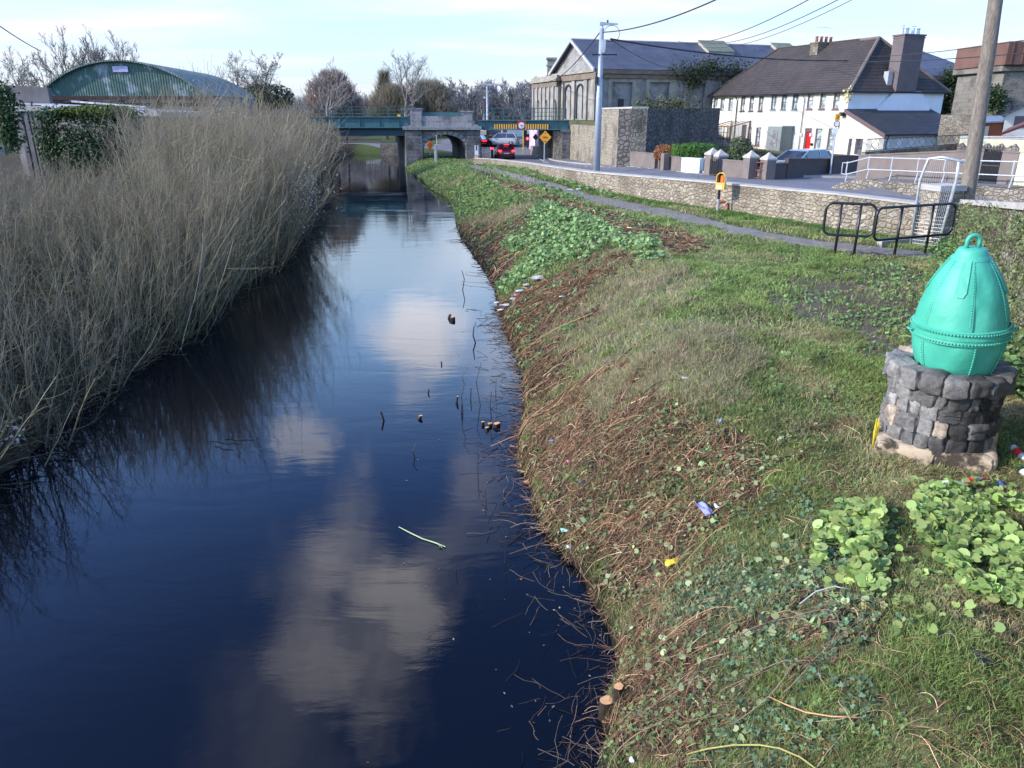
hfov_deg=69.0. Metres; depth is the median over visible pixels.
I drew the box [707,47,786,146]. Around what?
terraced house
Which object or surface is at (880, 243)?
kerb block
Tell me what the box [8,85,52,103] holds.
block wall
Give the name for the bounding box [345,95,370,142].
twiggy tree
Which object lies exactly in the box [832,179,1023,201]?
rubble wall
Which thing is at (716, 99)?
window
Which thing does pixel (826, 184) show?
road
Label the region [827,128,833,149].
window
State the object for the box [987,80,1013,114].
ivy
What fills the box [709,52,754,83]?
ivy
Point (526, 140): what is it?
traffic light
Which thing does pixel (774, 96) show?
window
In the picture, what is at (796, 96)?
window
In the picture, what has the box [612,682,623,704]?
cut stump
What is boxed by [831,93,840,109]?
window
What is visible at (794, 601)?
stem
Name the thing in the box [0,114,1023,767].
ground
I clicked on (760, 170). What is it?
garden gate
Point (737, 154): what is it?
shrub
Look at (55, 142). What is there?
ivy hedge
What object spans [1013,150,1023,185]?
garden wall
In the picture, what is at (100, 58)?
bare tree
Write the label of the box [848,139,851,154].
extension window
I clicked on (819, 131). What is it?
window
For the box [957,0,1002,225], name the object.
telegraph pole
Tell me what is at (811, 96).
window
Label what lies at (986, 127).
grey doors
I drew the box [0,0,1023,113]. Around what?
sky
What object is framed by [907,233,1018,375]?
buoy
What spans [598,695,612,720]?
cut stump
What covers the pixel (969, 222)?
wall ivy
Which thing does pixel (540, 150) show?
stone wall
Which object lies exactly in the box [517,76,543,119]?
bare tree
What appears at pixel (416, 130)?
railway bridge
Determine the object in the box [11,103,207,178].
shed
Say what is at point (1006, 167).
garden wall
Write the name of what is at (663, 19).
cable
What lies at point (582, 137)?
retaining wall
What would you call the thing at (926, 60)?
cable
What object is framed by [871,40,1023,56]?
cable
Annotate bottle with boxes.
[934,480,968,484]
[961,476,985,481]
[1010,445,1023,460]
[1016,465,1023,475]
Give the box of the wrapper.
[664,557,679,565]
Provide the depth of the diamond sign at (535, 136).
75.10 m
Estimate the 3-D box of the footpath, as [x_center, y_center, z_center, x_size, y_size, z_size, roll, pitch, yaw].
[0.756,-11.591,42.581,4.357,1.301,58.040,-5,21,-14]
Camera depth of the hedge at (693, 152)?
42.89 m
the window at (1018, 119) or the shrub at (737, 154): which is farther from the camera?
the window at (1018, 119)
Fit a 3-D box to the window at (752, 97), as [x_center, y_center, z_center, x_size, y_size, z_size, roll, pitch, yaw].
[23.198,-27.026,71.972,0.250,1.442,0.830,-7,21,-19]
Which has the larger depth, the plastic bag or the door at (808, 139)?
the door at (808, 139)
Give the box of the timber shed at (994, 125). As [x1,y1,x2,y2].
[984,116,1004,138]
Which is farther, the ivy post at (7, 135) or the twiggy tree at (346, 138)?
the twiggy tree at (346, 138)
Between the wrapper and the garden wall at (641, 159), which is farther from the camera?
the garden wall at (641, 159)
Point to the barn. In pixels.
(82, 82)
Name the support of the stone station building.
on the ground at (354, 146)
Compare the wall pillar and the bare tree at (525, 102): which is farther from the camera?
the bare tree at (525, 102)
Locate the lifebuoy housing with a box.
[715,170,726,210]
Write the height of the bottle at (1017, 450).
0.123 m
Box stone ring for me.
[879,344,1018,456]
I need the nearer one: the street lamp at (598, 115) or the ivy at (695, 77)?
the street lamp at (598, 115)
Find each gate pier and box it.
[651,153,657,167]
[660,153,669,169]
[703,148,717,174]
[713,149,728,175]
[741,150,759,178]
[759,152,777,179]
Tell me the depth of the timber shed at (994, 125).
49.22 m
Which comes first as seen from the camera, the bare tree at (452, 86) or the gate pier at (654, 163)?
the gate pier at (654, 163)
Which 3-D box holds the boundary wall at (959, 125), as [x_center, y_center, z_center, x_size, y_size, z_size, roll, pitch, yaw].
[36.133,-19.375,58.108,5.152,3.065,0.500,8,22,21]
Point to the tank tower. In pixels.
(1009, 69)
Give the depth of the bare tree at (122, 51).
58.88 m
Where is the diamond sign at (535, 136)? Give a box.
[533,134,537,157]
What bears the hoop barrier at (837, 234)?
on the ground at (354, 146)
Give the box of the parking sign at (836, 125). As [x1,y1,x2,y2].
[830,114,840,173]
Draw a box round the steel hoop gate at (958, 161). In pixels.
[909,156,963,247]
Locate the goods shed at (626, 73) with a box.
[548,38,954,119]
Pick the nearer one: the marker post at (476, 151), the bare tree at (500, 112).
the marker post at (476, 151)
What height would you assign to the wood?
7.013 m
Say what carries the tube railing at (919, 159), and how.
on the ground at (354, 146)
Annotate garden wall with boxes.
[630,152,651,166]
[669,156,681,171]
[681,157,704,172]
[722,159,743,177]
[774,163,787,178]
[784,158,829,178]
[828,155,858,173]
[855,149,987,182]
[996,150,1019,184]
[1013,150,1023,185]
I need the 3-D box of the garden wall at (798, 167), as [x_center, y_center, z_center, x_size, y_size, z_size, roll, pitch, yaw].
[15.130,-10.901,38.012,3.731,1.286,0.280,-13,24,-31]
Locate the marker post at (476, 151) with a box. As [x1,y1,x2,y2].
[475,145,477,157]
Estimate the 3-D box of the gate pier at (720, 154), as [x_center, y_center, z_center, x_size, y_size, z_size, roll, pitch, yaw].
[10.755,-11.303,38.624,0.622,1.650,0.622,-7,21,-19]
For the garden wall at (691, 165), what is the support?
on the ground at (354, 146)
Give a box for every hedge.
[25,103,153,197]
[669,141,719,165]
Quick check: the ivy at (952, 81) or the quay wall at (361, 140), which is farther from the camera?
the quay wall at (361, 140)
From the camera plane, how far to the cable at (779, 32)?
37.33 m
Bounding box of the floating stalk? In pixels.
[399,527,445,546]
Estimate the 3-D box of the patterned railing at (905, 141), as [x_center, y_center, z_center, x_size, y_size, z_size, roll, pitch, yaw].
[27.069,-16.004,49.362,9.558,0.952,0.052,-8,22,-21]
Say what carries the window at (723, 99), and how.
in the terraced house at (725, 100)
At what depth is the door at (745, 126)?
73.59 m
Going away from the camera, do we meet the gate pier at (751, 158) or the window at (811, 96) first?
the gate pier at (751, 158)
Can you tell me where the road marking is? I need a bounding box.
[555,162,696,173]
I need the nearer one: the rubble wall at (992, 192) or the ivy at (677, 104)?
the rubble wall at (992, 192)
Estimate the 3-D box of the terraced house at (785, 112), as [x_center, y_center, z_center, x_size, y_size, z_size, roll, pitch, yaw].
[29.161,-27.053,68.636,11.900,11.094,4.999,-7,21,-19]
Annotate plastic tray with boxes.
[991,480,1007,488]
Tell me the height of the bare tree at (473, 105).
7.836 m
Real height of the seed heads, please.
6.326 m
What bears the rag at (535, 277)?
on the ground at (354, 146)
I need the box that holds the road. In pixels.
[344,138,1023,200]
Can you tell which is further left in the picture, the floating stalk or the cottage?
the floating stalk
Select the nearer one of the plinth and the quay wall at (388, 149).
the plinth
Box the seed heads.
[1,80,341,444]
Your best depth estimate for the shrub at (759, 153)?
42.88 m
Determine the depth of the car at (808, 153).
38.85 m
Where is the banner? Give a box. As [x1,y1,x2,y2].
[529,130,539,148]
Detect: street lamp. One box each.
[486,84,504,139]
[592,20,619,170]
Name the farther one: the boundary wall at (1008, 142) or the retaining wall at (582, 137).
the retaining wall at (582, 137)
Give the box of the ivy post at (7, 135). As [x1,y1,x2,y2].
[0,78,29,155]
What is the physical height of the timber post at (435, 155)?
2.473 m
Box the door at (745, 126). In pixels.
[743,125,746,145]
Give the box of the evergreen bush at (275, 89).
[243,81,295,111]
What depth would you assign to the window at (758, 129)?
71.76 m
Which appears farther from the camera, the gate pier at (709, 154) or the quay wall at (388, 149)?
the quay wall at (388, 149)
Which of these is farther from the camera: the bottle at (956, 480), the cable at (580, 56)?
the cable at (580, 56)
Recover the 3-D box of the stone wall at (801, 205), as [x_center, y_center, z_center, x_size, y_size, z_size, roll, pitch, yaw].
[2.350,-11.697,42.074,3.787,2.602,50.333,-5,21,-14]
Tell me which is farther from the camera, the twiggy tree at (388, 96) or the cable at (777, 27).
the twiggy tree at (388, 96)
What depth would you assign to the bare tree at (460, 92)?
118.49 m
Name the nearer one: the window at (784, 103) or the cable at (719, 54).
the cable at (719, 54)
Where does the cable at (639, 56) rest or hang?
attached to the street lamp at (598, 115)
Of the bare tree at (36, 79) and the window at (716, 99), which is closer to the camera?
the bare tree at (36, 79)
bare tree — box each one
[0,46,37,86]
[20,52,56,86]
[32,25,108,79]
[67,26,106,65]
[94,29,139,60]
[223,50,289,114]
[293,59,357,143]
[383,48,440,116]
[440,80,468,110]
[444,76,486,111]
[455,84,485,124]
[474,79,499,119]
[483,82,508,119]
[489,80,526,119]
[494,80,528,119]
[512,76,535,119]
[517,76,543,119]
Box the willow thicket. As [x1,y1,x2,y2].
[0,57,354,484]
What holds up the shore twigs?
on the water
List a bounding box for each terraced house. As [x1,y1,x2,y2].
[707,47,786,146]
[717,44,810,148]
[764,26,859,150]
[798,25,951,154]
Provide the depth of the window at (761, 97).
70.83 m
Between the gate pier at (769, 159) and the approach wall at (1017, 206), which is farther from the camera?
the gate pier at (769, 159)
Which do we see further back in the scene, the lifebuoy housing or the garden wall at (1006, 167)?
the garden wall at (1006, 167)
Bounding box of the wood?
[251,91,529,124]
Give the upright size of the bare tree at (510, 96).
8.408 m
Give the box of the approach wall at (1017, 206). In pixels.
[955,199,1023,357]
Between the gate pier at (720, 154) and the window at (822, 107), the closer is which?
the gate pier at (720, 154)
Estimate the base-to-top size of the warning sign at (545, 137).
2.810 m
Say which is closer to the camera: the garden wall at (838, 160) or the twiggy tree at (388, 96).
the garden wall at (838, 160)
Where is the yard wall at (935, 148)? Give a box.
[862,144,957,153]
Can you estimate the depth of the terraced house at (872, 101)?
61.70 m
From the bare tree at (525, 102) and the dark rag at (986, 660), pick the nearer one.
the dark rag at (986, 660)
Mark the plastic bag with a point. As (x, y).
(704, 507)
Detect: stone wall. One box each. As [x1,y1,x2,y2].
[473,158,919,236]
[530,130,550,156]
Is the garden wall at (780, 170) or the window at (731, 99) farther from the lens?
the window at (731, 99)
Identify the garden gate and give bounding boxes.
[709,158,718,174]
[754,162,764,177]
[978,145,1003,182]
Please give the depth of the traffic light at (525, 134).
85.33 m
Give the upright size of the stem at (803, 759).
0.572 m
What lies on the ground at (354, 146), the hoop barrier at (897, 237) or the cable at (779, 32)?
the hoop barrier at (897, 237)
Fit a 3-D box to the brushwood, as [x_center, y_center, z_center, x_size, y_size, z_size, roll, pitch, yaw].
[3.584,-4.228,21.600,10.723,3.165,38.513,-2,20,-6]
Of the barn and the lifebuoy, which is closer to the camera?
the lifebuoy
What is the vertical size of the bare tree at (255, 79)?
7.951 m
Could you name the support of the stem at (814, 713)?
on the ground at (354, 146)
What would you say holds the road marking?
on the road
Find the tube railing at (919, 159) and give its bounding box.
[841,156,1023,187]
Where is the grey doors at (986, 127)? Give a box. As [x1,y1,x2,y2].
[984,126,988,138]
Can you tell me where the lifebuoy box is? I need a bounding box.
[427,141,431,154]
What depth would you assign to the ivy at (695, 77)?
76.54 m
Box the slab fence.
[11,106,56,192]
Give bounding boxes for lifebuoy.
[716,200,728,209]
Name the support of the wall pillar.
on the ground at (354, 146)
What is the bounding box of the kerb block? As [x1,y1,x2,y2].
[877,238,924,247]
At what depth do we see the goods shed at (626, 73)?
77.75 m
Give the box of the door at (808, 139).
[805,132,811,148]
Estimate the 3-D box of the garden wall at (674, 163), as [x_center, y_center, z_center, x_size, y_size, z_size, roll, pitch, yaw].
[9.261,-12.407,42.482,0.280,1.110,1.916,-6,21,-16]
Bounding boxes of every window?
[714,98,717,107]
[717,127,721,143]
[720,98,724,111]
[727,98,732,111]
[739,96,745,111]
[748,96,754,111]
[754,127,760,146]
[757,96,763,111]
[769,95,776,110]
[779,95,787,110]
[790,94,798,110]
[805,94,813,109]
[815,128,822,148]
[818,93,826,109]
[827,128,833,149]
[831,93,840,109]
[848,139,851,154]
[855,139,862,154]
[1013,116,1023,127]
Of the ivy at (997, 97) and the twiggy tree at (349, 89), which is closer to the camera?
the ivy at (997, 97)
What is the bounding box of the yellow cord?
[872,418,880,447]
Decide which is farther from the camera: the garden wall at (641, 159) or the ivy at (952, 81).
the ivy at (952, 81)
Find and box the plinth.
[873,411,997,474]
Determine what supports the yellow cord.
hanging from the plinth
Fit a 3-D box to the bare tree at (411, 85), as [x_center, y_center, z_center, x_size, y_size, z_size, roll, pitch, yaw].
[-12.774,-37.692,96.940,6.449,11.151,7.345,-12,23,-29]
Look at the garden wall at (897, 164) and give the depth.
31.18 m
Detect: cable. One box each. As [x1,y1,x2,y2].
[0,26,39,50]
[551,32,599,80]
[604,0,715,32]
[610,38,847,60]
[612,40,671,67]
[678,0,807,42]
[689,0,850,47]
[704,0,837,43]
[842,53,1023,61]
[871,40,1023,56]
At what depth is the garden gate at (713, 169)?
38.38 m
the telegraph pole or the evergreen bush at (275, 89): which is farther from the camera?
the evergreen bush at (275, 89)
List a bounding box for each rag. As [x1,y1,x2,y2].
[530,275,544,279]
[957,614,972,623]
[965,647,995,665]
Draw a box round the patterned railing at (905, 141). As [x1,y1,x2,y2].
[865,134,967,150]
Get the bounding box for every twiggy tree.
[301,68,365,149]
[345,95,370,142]
[363,82,422,141]
[373,67,393,139]
[398,78,460,139]
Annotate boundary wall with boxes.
[936,115,1001,144]
[959,136,1023,150]
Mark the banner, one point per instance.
(532, 133)
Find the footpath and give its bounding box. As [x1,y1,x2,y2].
[457,162,940,258]
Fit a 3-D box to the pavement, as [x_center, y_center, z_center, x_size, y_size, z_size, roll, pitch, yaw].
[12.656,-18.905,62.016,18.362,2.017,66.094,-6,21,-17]
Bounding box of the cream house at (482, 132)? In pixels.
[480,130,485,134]
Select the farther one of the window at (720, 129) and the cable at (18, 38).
the window at (720, 129)
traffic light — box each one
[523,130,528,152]
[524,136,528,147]
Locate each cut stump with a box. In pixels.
[493,422,499,427]
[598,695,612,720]
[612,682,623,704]
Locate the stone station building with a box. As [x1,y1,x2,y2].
[530,57,560,119]
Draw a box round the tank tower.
[951,41,1023,114]
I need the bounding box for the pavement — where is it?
[545,156,855,177]
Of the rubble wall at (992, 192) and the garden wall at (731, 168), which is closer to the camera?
the rubble wall at (992, 192)
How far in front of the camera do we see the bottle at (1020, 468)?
7.31 m
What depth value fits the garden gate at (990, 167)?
28.56 m
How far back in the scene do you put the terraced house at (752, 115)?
71.84 m
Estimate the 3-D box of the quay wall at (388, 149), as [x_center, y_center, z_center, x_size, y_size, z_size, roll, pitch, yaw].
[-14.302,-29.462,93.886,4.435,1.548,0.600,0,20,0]
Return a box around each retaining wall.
[569,107,648,165]
[616,108,719,167]
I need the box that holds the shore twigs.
[210,309,617,767]
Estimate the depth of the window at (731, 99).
75.06 m
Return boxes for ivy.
[627,87,707,125]
[667,50,721,90]
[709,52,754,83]
[915,184,1023,398]
[935,63,957,114]
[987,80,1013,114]
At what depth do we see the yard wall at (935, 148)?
49.52 m
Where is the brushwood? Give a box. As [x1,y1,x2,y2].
[449,180,1023,767]
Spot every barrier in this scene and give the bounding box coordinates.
[482,147,490,157]
[822,202,877,255]
[872,202,956,255]
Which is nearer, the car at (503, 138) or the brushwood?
the brushwood
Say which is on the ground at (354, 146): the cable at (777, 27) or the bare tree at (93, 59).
the bare tree at (93, 59)
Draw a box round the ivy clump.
[48,100,137,119]
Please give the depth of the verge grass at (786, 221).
23.75 m
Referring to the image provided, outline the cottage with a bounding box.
[1001,105,1023,136]
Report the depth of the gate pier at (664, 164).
42.53 m
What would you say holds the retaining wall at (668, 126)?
on the ground at (354, 146)
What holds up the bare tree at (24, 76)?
on the ground at (354, 146)
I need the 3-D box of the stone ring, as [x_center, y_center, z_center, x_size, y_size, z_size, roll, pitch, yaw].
[4.521,0.210,7.850,1.222,0.996,1.212,0,20,0]
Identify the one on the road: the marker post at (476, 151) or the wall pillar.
the marker post at (476, 151)
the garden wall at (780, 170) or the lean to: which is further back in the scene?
the lean to
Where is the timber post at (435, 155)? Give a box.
[434,135,437,162]
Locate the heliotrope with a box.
[800,475,1023,643]
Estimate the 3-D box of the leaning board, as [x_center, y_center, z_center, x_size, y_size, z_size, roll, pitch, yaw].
[-20.542,-14.243,37.915,4.358,0.365,0.086,5,21,12]
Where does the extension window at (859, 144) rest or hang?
in the terraced house at (872, 101)
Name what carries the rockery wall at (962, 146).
on the ground at (354, 146)
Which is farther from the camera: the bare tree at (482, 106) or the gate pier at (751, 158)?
the bare tree at (482, 106)
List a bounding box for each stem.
[686,744,815,767]
[769,696,860,717]
[784,591,812,612]
[799,586,850,603]
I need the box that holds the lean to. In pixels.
[991,122,1023,138]
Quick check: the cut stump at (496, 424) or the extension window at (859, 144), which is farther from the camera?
the extension window at (859, 144)
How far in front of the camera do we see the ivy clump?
27.52 m
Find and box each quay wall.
[338,138,382,141]
[380,144,397,154]
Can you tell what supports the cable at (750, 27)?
attached to the telegraph pole
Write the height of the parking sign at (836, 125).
3.063 m
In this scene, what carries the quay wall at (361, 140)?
on the ground at (354, 146)
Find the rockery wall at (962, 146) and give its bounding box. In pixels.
[957,142,1019,171]
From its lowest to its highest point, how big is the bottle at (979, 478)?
0.080 m
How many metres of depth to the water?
9.08 m
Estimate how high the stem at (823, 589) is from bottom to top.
0.215 m
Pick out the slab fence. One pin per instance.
(33, 153)
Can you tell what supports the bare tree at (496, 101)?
on the ground at (354, 146)
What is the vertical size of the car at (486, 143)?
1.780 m
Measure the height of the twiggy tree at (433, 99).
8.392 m
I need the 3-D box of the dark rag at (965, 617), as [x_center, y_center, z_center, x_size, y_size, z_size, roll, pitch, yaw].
[3.229,1.669,5.300,0.038,0.014,0.119,-5,21,-13]
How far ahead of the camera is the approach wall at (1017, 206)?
11.96 m
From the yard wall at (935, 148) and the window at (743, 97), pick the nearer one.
the yard wall at (935, 148)
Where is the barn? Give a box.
[44,59,255,122]
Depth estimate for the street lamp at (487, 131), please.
74.27 m
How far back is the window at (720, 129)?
77.34 m
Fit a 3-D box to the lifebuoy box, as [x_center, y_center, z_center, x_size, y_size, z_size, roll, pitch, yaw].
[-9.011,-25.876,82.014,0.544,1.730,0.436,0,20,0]
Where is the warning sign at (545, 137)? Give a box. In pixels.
[539,131,550,162]
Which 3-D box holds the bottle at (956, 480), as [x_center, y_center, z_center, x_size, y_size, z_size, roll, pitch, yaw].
[4.154,0.959,7.052,0.314,0.101,0.086,2,20,4]
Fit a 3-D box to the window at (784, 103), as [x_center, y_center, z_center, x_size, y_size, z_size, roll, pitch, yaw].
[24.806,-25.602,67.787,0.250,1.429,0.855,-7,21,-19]
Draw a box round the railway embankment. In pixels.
[569,120,594,124]
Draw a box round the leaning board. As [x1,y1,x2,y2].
[71,100,146,107]
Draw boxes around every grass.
[473,164,913,240]
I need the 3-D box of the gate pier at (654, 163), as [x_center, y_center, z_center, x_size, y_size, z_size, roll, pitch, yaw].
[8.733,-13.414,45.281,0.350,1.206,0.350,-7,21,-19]
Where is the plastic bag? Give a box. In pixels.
[695,501,713,515]
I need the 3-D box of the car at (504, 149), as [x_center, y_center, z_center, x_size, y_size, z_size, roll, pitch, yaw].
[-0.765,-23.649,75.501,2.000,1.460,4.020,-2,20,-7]
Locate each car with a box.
[480,139,492,157]
[489,133,518,144]
[494,143,514,158]
[776,148,831,162]
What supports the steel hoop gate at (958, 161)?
on the ground at (354, 146)
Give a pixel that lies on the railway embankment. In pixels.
(586, 122)
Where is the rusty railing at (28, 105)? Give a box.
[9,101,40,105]
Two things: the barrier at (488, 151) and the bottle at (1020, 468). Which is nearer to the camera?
the bottle at (1020, 468)
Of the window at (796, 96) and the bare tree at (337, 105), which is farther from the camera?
the bare tree at (337, 105)
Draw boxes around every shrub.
[653,144,677,161]
[727,136,752,159]
[755,150,777,167]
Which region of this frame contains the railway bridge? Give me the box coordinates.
[280,104,577,166]
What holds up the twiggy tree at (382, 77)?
on the ground at (354, 146)
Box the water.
[0,154,617,767]
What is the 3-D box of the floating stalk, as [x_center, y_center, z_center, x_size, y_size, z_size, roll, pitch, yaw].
[-1.148,1.918,9.312,0.791,0.022,0.064,14,24,34]
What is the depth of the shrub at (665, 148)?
43.79 m

